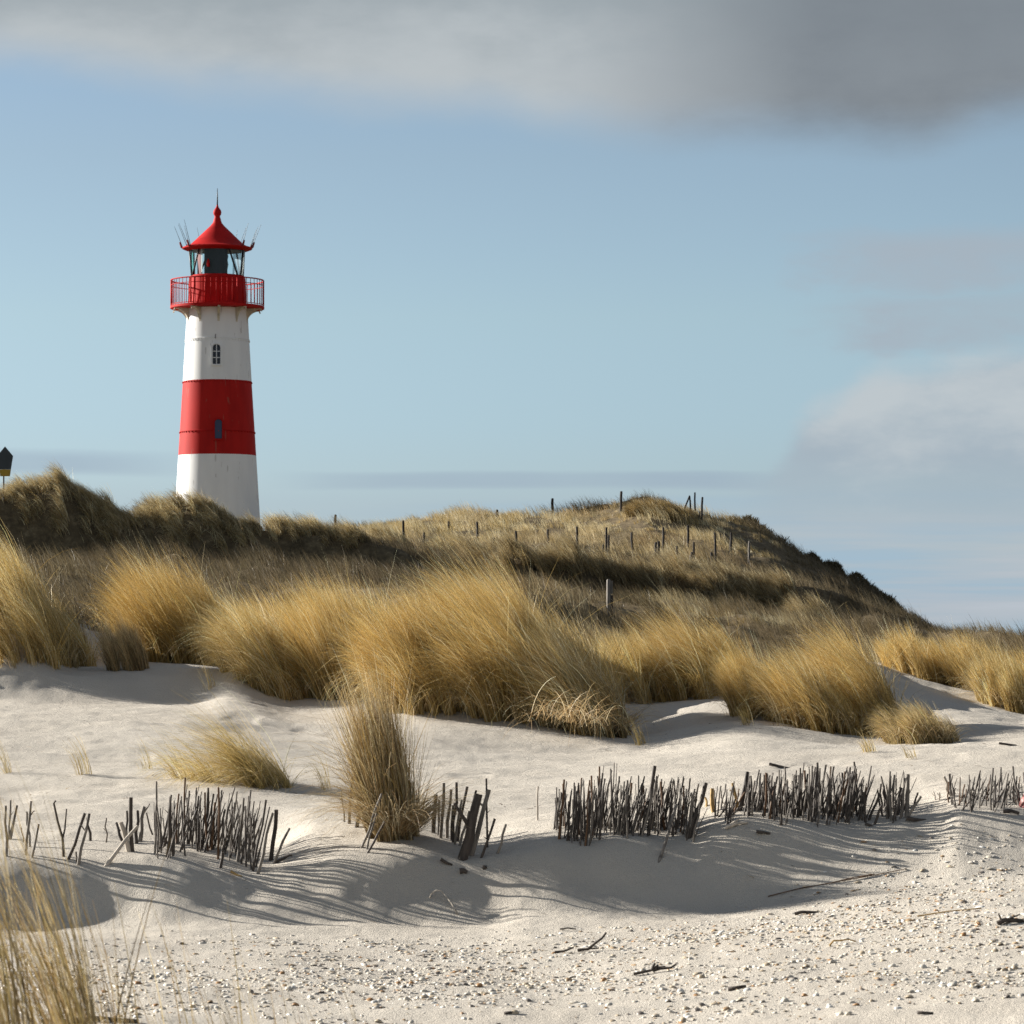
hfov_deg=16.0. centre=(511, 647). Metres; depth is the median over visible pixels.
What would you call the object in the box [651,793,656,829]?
fence stick
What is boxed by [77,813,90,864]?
fence stick
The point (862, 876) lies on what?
driftwood stick
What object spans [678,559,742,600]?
ridge tussock
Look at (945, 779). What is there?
fence stick
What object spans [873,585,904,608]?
hill bush
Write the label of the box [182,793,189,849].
fence stick
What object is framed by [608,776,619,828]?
fence stick
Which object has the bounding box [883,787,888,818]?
fence stick
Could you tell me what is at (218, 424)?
window
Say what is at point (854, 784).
fence stick
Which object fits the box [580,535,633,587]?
ridge tussock
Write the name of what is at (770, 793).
fence stick
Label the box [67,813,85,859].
fence stick
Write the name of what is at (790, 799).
fence stick
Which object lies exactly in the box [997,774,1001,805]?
fence stick
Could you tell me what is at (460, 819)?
fence stick
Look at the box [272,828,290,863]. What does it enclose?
fence stick
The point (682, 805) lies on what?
fence stick
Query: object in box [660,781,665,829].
fence stick
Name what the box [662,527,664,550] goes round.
fence post
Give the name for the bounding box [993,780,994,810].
fence stick
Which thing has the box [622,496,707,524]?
ridge tussock
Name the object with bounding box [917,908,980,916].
dry straw
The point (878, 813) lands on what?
fence stick
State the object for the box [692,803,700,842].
fence stick
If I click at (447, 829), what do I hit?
fence stick
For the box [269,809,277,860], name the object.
fence stick
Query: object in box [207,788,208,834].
fence stick
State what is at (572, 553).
ridge tussock
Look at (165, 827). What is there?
fence stick
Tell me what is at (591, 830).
fence stick
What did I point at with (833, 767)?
fence stick
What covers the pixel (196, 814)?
fence stick
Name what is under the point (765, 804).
fence stick
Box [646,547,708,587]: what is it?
ridge tussock
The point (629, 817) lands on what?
fence stick
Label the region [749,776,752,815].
fence stick
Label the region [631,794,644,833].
fence stick
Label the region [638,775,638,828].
fence stick
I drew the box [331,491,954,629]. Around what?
pale straw grass
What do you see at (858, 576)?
hill bush
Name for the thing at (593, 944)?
driftwood twig
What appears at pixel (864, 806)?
fence stick
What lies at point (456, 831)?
fence stick
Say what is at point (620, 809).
fence stick
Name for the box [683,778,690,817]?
fence stick
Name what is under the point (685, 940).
shell litter
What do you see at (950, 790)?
fence stick
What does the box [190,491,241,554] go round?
ridge tussock
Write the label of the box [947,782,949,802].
fence stick
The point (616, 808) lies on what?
fence stick
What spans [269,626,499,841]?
grass tussock
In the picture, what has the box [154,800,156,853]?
fence stick
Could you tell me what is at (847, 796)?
fence stick
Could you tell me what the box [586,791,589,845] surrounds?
fence stick
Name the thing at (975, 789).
fence stick
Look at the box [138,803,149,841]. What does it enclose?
fence stick
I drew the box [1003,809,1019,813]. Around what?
driftwood twig
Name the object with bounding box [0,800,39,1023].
beach grass
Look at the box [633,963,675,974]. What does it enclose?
driftwood twig
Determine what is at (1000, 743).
driftwood twig
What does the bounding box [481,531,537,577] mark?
ridge tussock
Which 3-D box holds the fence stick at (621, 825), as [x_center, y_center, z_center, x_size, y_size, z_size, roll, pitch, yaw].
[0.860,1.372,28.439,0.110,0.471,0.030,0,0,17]
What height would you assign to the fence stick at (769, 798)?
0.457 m
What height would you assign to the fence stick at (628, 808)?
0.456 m
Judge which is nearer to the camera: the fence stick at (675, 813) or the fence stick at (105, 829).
the fence stick at (675, 813)
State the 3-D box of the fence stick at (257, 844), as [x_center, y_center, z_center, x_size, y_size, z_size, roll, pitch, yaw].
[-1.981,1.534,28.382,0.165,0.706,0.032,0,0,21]
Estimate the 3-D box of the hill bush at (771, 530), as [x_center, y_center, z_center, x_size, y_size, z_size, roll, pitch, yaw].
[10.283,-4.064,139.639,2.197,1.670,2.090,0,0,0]
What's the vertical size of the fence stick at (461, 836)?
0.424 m
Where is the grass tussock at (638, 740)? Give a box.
[627,710,648,745]
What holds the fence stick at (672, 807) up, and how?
on the sand ground at (322, 885)
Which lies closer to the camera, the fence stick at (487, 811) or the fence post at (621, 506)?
the fence stick at (487, 811)
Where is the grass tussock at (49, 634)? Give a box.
[0,518,122,669]
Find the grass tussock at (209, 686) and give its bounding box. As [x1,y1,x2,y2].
[189,657,217,691]
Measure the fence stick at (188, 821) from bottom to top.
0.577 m
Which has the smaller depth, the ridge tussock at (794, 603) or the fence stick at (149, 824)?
the fence stick at (149, 824)
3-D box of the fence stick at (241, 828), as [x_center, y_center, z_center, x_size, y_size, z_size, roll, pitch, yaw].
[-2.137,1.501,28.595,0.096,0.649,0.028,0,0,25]
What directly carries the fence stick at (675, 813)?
on the sand ground at (322, 885)
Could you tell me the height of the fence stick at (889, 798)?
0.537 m
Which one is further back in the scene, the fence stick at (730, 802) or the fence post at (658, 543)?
the fence post at (658, 543)
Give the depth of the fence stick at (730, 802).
28.43 m
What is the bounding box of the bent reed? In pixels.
[429,890,457,914]
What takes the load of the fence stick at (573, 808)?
on the sand ground at (322, 885)
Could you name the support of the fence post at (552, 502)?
on the sand ground at (322, 885)
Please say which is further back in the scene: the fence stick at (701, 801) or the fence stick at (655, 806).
the fence stick at (655, 806)
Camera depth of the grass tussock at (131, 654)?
45.89 m
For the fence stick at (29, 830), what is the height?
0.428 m
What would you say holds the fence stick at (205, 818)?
on the sand ground at (322, 885)
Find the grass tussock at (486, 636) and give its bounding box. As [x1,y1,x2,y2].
[365,515,679,732]
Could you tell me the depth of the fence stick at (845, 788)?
28.55 m
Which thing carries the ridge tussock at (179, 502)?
on the sand ground at (322, 885)
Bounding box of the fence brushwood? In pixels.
[154,763,1022,869]
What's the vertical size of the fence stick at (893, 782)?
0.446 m
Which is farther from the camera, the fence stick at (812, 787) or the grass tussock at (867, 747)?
the grass tussock at (867, 747)
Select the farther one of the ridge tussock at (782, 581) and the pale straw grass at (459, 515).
the pale straw grass at (459, 515)
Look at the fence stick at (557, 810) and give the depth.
29.09 m
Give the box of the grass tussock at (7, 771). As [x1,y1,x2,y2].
[0,744,16,773]
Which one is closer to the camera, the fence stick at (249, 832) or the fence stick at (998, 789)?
the fence stick at (998, 789)
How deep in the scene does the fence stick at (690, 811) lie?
28.42 m
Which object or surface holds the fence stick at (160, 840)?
on the sand ground at (322, 885)
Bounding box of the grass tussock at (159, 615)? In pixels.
[77,523,261,665]
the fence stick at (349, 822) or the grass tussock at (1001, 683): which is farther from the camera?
the grass tussock at (1001, 683)
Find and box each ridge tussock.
[0,473,42,503]
[5,470,54,526]
[41,458,101,536]
[68,480,121,541]
[90,488,136,549]
[129,488,174,528]
[153,486,209,549]
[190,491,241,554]
[212,500,263,547]
[254,507,310,541]
[294,510,338,547]
[321,515,379,550]
[361,518,415,550]
[417,527,469,556]
[450,528,503,566]
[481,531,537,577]
[513,536,563,576]
[538,527,604,586]
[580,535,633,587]
[611,551,674,590]
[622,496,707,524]
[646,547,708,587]
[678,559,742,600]
[709,557,770,605]
[742,562,795,609]
[769,586,843,620]
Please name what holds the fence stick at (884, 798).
on the sand ground at (322, 885)
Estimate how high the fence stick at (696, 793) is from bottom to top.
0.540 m
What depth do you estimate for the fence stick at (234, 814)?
29.32 m
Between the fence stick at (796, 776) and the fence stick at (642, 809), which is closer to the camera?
the fence stick at (642, 809)
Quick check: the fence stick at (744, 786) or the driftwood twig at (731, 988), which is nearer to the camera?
the driftwood twig at (731, 988)
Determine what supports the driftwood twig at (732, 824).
on the sand ground at (322, 885)
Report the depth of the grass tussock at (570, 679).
41.44 m
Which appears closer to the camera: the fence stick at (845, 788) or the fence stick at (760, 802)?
the fence stick at (845, 788)
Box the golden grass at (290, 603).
[31,566,648,666]
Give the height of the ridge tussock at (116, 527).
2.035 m
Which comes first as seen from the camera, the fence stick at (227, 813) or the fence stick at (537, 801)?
the fence stick at (227, 813)
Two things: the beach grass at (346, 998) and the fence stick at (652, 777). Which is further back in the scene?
the fence stick at (652, 777)
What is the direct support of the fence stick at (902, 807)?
on the sand ground at (322, 885)
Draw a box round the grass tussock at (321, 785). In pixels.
[307,749,330,788]
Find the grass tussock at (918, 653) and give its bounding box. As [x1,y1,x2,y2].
[866,619,950,683]
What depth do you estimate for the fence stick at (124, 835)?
28.54 m
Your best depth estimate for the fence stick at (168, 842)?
28.36 m
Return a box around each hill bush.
[728,513,774,536]
[757,523,789,542]
[791,548,824,566]
[823,558,847,577]
[848,571,885,599]
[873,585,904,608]
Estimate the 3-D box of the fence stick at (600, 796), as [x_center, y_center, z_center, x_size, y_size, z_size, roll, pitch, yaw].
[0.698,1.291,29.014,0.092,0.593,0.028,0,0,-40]
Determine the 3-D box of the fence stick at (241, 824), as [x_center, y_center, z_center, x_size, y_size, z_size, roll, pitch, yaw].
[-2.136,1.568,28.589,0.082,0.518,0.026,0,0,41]
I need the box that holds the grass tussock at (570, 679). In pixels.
[495,619,670,738]
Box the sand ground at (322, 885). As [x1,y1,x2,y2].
[0,487,1023,1023]
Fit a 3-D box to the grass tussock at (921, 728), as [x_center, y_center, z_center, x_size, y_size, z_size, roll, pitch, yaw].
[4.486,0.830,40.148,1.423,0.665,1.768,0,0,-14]
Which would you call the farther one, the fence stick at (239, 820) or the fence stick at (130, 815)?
the fence stick at (239, 820)
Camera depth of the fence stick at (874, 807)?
28.53 m
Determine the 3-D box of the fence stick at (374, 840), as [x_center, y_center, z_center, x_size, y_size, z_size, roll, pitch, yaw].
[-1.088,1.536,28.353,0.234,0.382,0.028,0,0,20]
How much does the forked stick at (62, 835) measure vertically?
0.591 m
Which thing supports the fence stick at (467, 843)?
on the sand ground at (322, 885)
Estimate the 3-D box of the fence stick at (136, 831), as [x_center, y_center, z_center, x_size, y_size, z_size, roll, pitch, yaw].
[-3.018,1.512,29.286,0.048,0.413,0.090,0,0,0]
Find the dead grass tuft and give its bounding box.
[505,676,632,745]
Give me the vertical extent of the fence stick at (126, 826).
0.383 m
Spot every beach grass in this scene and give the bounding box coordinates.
[0,760,168,1023]
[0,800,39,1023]
[34,883,166,1023]
[96,902,250,1023]
[203,939,307,1023]
[297,956,356,1023]
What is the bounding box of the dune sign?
[0,447,12,499]
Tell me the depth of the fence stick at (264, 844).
28.30 m
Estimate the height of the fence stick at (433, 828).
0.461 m
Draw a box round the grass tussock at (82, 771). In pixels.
[55,730,91,775]
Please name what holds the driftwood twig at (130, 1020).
on the sand ground at (322, 885)
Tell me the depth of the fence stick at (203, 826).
29.29 m
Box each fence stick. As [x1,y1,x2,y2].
[4,805,8,856]
[8,800,13,837]
[9,805,17,839]
[24,801,33,854]
[26,812,30,846]
[31,824,39,857]
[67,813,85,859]
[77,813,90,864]
[86,818,91,840]
[103,818,107,842]
[104,825,138,866]
[115,822,122,840]
[119,821,130,851]
[125,811,128,833]
[128,797,133,851]
[134,810,139,843]
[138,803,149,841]
[146,812,152,834]
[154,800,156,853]
[155,781,161,852]
[156,811,159,851]
[162,808,168,845]
[166,795,171,856]
[170,811,173,855]
[175,794,179,840]
[177,800,180,843]
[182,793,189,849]
[183,778,186,822]
[186,791,189,843]
[188,796,198,843]
[195,790,197,835]
[197,797,201,850]
[201,794,213,848]
[202,814,204,836]
[204,792,208,850]
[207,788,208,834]
[210,802,215,849]
[212,809,225,849]
[216,787,234,848]
[217,787,219,858]
[219,852,223,868]
[227,791,237,839]
[228,802,234,859]
[229,809,232,845]
[236,798,244,861]
[236,799,242,851]
[238,815,243,861]
[247,813,250,858]
[248,801,254,856]
[252,800,266,870]
[256,813,273,873]
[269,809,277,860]
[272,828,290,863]
[348,786,351,823]
[360,793,382,847]
[366,813,376,848]
[367,821,385,852]
[431,794,437,832]
[437,800,439,834]
[439,783,444,837]
[445,789,451,837]
[450,805,453,839]
[451,782,457,842]
[453,793,481,860]
[454,800,462,844]
[457,787,467,840]
[458,811,469,845]
[469,789,490,855]
[480,818,495,857]
[485,778,489,847]
[496,824,506,853]
[536,786,538,819]
[557,789,559,828]
[558,779,564,838]
[562,784,564,827]
[564,788,569,840]
[566,791,571,840]
[570,782,574,836]
[572,791,577,836]
[573,783,578,840]
[577,785,579,840]
[584,780,591,845]
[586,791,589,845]
[589,786,595,842]
[591,775,593,834]
[594,794,597,835]
[595,778,605,836]
[597,773,603,820]
[600,779,607,832]
[602,783,608,828]
[605,789,619,829]
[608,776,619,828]
[610,763,614,834]
[613,779,619,834]
[616,781,624,834]
[619,794,628,834]
[624,795,630,833]
[625,795,629,838]
[627,780,630,833]
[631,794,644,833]
[635,788,646,831]
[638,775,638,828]
[641,789,652,836]
[645,766,656,835]
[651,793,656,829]
[654,777,657,832]
[658,787,668,833]
[658,804,677,862]
[659,778,672,824]
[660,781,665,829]
[661,783,671,827]
[670,781,673,836]
[674,781,676,833]
[680,786,684,831]
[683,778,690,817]
[684,789,695,836]
[687,793,692,826]
[688,782,707,838]
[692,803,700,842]
[694,784,698,811]
[710,788,713,812]
[717,786,721,815]
[720,784,726,807]
[726,786,732,823]
[730,783,738,807]
[738,771,748,810]
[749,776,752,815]
[751,780,756,815]
[755,773,760,811]
[758,791,763,810]
[763,775,766,808]
[764,773,766,815]
[767,783,772,817]
[768,775,769,811]
[769,786,775,818]
[776,769,779,817]
[779,791,783,824]
[784,766,787,804]
[785,774,794,824]
[790,781,793,818]
[794,775,797,808]
[798,768,800,816]
[802,774,807,810]
[802,782,807,819]
[804,770,807,807]
[808,767,815,819]
[809,766,812,821]
[813,767,818,815]
[816,762,819,815]
[816,783,823,825]
[821,765,826,800]
[821,778,837,819]
[823,766,834,815]
[828,770,831,812]
[828,785,839,817]
[834,778,848,818]
[838,771,845,822]
[841,767,849,810]
[845,767,850,822]
[849,774,854,812]
[851,769,856,813]
[854,780,860,818]
[862,792,867,821]
[868,793,880,820]
[873,804,882,824]
[879,784,882,810]
[882,786,885,807]
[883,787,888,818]
[888,771,891,820]
[892,775,894,811]
[899,778,905,818]
[904,774,909,817]
[905,796,921,820]
[943,776,950,795]
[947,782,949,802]
[949,774,952,804]
[959,777,960,804]
[972,770,980,809]
[979,781,982,807]
[989,768,993,809]
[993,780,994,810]
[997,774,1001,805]
[1012,766,1019,805]
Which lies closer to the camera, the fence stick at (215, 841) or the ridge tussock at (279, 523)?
the fence stick at (215, 841)
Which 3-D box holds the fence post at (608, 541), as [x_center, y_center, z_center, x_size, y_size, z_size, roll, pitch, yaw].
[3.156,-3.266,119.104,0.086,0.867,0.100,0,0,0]
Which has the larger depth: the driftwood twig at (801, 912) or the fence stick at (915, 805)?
the fence stick at (915, 805)
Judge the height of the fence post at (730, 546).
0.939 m
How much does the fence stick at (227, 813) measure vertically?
0.636 m
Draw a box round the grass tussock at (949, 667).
[921,618,1011,690]
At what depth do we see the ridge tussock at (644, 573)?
100.03 m
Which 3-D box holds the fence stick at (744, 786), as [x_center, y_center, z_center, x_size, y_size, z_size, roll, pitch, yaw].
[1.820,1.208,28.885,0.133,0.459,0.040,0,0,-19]
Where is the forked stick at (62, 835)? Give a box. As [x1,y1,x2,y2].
[53,800,66,856]
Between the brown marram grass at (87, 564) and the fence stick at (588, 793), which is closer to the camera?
the fence stick at (588, 793)
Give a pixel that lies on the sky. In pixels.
(763, 259)
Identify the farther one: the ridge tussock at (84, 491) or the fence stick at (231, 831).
the ridge tussock at (84, 491)
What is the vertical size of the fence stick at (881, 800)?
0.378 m
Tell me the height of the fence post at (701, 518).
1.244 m
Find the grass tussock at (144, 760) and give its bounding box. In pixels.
[137,740,152,769]
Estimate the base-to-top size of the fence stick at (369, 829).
0.572 m
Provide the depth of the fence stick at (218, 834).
28.57 m
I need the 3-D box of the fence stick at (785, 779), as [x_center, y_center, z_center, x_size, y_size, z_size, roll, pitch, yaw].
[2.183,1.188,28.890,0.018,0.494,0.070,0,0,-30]
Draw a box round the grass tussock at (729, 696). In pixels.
[691,631,774,719]
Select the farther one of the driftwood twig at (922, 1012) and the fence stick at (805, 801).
the fence stick at (805, 801)
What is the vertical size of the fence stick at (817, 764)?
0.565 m
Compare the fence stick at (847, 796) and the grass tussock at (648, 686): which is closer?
the fence stick at (847, 796)
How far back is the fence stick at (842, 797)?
28.48 m
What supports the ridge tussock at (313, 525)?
on the sand ground at (322, 885)
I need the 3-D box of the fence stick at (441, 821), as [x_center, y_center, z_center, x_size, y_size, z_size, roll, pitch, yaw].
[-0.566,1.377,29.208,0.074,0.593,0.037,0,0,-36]
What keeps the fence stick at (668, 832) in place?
on the sand ground at (322, 885)
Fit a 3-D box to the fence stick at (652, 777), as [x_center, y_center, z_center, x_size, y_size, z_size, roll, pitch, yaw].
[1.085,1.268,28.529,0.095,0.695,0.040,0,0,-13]
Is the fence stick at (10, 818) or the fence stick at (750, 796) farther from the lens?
the fence stick at (10, 818)
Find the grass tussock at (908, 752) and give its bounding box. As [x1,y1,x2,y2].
[899,741,916,759]
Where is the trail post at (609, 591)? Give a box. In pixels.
[606,579,612,617]
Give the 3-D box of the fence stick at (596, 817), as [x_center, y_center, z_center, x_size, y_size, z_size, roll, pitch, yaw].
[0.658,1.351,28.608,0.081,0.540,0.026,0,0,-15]
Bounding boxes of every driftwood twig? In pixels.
[65,1016,136,1022]
[275,854,291,862]
[440,858,451,865]
[459,868,467,873]
[555,946,573,952]
[578,932,606,951]
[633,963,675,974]
[725,817,747,828]
[728,985,745,990]
[756,830,769,834]
[769,763,789,767]
[794,910,819,915]
[829,938,855,945]
[906,816,925,821]
[917,1011,932,1013]
[996,913,1023,924]
[999,742,1015,745]
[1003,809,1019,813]
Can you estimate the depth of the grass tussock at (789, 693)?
41.40 m
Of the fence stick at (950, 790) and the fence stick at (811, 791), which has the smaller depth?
the fence stick at (811, 791)
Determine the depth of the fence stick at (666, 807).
28.81 m
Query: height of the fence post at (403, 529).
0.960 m
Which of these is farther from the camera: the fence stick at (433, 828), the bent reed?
the fence stick at (433, 828)
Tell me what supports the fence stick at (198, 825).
on the sand ground at (322, 885)
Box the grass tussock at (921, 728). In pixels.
[864,696,986,744]
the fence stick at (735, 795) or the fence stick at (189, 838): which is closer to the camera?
the fence stick at (735, 795)
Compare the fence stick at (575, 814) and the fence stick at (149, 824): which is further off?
the fence stick at (149, 824)
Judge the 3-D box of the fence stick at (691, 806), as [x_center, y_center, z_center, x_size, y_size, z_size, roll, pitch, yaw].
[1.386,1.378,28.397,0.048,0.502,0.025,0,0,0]
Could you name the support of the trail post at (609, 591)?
on the sand ground at (322, 885)
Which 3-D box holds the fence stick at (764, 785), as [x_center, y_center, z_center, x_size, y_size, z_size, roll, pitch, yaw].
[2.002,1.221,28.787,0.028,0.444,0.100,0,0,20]
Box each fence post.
[402,520,404,535]
[476,522,478,538]
[551,498,553,513]
[576,526,578,544]
[605,527,607,550]
[607,535,609,550]
[620,491,622,512]
[630,532,633,553]
[654,542,656,556]
[657,541,659,555]
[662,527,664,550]
[687,525,688,547]
[694,492,695,509]
[700,497,702,521]
[714,532,716,561]
[729,532,731,552]
[748,541,749,563]
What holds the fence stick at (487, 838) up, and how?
on the sand ground at (322, 885)
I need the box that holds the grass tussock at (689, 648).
[592,582,777,701]
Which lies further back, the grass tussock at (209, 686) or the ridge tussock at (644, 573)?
the ridge tussock at (644, 573)
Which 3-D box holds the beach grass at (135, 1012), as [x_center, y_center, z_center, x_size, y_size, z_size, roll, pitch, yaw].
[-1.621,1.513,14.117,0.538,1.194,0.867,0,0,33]
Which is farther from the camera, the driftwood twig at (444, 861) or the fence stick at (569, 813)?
the fence stick at (569, 813)
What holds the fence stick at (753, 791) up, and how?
on the sand ground at (322, 885)
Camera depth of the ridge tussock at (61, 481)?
99.73 m
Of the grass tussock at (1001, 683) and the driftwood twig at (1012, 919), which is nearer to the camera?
the driftwood twig at (1012, 919)
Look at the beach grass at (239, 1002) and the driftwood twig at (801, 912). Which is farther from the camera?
the driftwood twig at (801, 912)
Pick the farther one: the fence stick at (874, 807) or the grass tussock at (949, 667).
the grass tussock at (949, 667)
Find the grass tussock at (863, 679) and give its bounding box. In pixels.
[769,596,951,736]
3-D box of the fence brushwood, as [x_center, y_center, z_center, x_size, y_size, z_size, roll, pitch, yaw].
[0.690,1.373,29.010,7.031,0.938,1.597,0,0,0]
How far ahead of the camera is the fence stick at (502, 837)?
28.37 m
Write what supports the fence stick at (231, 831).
on the sand ground at (322, 885)
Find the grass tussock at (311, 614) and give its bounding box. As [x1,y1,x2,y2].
[250,554,395,700]
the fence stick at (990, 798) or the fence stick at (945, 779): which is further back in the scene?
the fence stick at (945, 779)
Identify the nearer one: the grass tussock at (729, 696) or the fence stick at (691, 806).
the fence stick at (691, 806)
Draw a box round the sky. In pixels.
[0,0,1023,635]
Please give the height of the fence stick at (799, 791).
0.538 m
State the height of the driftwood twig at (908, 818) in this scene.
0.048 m
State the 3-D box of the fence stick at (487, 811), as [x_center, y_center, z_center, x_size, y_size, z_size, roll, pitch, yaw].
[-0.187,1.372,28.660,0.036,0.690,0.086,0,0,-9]
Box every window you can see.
[211,343,221,365]
[213,418,222,439]
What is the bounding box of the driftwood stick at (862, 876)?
[768,868,906,896]
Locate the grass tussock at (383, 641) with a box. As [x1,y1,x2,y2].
[314,561,470,716]
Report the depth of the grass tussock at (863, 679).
42.30 m
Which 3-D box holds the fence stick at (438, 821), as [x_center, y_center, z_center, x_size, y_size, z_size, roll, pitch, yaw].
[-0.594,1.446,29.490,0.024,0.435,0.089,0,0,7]
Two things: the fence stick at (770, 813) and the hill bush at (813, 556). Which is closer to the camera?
the fence stick at (770, 813)
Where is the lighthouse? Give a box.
[170,188,263,523]
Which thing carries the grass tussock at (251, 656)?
on the sand ground at (322, 885)
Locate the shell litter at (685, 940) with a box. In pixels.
[0,819,1023,1023]
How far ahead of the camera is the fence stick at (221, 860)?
28.35 m
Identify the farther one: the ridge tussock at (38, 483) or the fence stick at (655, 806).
the ridge tussock at (38, 483)
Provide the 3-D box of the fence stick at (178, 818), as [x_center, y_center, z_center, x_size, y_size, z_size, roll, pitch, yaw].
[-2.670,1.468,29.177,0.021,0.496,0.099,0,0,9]
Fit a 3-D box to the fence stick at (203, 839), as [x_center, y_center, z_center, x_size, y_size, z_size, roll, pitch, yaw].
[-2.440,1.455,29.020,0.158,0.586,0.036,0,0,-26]
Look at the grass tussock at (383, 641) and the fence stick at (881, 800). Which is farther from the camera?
the grass tussock at (383, 641)
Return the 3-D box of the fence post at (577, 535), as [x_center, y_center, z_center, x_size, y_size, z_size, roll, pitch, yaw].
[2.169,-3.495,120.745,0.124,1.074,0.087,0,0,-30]
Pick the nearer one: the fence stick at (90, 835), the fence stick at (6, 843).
the fence stick at (6, 843)
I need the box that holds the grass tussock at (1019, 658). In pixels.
[986,644,1023,671]
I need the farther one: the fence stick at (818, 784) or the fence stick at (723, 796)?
the fence stick at (723, 796)
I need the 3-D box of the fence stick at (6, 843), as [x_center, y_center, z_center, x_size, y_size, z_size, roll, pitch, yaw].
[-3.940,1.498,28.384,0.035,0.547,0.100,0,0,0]
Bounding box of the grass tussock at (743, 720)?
[734,695,753,725]
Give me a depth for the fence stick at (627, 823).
28.34 m
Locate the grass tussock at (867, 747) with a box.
[853,729,876,752]
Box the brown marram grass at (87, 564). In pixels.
[0,472,1023,669]
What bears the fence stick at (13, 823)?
on the sand ground at (322, 885)
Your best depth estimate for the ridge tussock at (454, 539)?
106.06 m
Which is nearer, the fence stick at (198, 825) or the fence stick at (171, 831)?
the fence stick at (171, 831)
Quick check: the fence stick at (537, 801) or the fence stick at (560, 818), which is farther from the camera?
the fence stick at (537, 801)
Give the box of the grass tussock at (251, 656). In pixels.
[167,579,342,702]
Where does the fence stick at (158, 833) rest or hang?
on the sand ground at (322, 885)
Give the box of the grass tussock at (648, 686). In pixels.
[585,616,685,703]
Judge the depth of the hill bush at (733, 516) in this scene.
139.23 m
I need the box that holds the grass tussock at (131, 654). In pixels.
[80,609,150,671]
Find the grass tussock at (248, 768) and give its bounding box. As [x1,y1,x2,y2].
[119,677,339,792]
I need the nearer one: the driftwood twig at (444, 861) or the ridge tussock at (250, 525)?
the driftwood twig at (444, 861)
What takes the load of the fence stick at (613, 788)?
on the sand ground at (322, 885)
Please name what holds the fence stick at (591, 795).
on the sand ground at (322, 885)
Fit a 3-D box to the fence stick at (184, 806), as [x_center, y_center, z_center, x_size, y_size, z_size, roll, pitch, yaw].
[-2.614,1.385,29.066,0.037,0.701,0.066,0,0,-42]
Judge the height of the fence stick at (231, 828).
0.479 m
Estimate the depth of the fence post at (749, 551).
120.56 m
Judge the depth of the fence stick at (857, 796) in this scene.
28.57 m
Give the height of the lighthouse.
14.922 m
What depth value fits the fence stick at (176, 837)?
29.23 m
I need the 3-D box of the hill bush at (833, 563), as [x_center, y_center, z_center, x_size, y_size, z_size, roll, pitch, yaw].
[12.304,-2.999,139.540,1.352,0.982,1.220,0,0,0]
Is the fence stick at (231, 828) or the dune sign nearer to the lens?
the fence stick at (231, 828)
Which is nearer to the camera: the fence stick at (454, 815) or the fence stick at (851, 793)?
the fence stick at (851, 793)
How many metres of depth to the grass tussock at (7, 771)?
35.57 m
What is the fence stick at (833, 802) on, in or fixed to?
on the sand ground at (322, 885)
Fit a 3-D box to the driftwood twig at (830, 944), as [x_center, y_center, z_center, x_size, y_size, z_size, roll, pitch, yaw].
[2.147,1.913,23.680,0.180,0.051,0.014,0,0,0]
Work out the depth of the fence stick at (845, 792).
28.92 m
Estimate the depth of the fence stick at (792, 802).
28.46 m
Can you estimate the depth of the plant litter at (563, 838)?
27.84 m
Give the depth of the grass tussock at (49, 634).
46.17 m
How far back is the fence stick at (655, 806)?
28.58 m
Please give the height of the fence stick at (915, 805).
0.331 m
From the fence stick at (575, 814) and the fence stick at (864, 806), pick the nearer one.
the fence stick at (575, 814)
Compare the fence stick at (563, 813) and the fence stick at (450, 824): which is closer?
the fence stick at (563, 813)
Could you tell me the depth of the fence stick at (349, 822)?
29.38 m
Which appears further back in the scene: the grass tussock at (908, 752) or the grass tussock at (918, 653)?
the grass tussock at (918, 653)
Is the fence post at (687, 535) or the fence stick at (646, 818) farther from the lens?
the fence post at (687, 535)
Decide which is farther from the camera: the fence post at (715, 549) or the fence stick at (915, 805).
the fence post at (715, 549)
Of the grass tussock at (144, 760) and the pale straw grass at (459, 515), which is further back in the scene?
the pale straw grass at (459, 515)
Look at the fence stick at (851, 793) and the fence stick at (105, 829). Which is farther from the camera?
the fence stick at (105, 829)
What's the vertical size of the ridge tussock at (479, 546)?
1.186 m
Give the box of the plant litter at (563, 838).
[3,720,1022,968]
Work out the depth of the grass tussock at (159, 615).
49.14 m
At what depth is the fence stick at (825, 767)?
28.74 m
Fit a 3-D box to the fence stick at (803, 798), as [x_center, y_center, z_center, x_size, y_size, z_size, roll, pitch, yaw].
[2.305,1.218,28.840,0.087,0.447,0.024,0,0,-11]
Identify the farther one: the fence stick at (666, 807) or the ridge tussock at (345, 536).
the ridge tussock at (345, 536)
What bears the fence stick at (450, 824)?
on the sand ground at (322, 885)
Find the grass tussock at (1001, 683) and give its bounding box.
[944,637,1023,713]
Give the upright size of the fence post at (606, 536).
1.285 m
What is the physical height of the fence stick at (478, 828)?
0.669 m
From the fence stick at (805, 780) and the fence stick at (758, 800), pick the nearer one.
the fence stick at (758, 800)
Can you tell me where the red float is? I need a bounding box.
[1019,794,1023,807]
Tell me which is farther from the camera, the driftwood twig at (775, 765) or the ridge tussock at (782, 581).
the ridge tussock at (782, 581)
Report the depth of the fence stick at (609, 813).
28.82 m
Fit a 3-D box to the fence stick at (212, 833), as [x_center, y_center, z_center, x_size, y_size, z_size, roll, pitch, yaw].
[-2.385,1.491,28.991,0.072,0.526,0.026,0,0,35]
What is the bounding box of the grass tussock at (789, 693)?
[726,638,879,735]

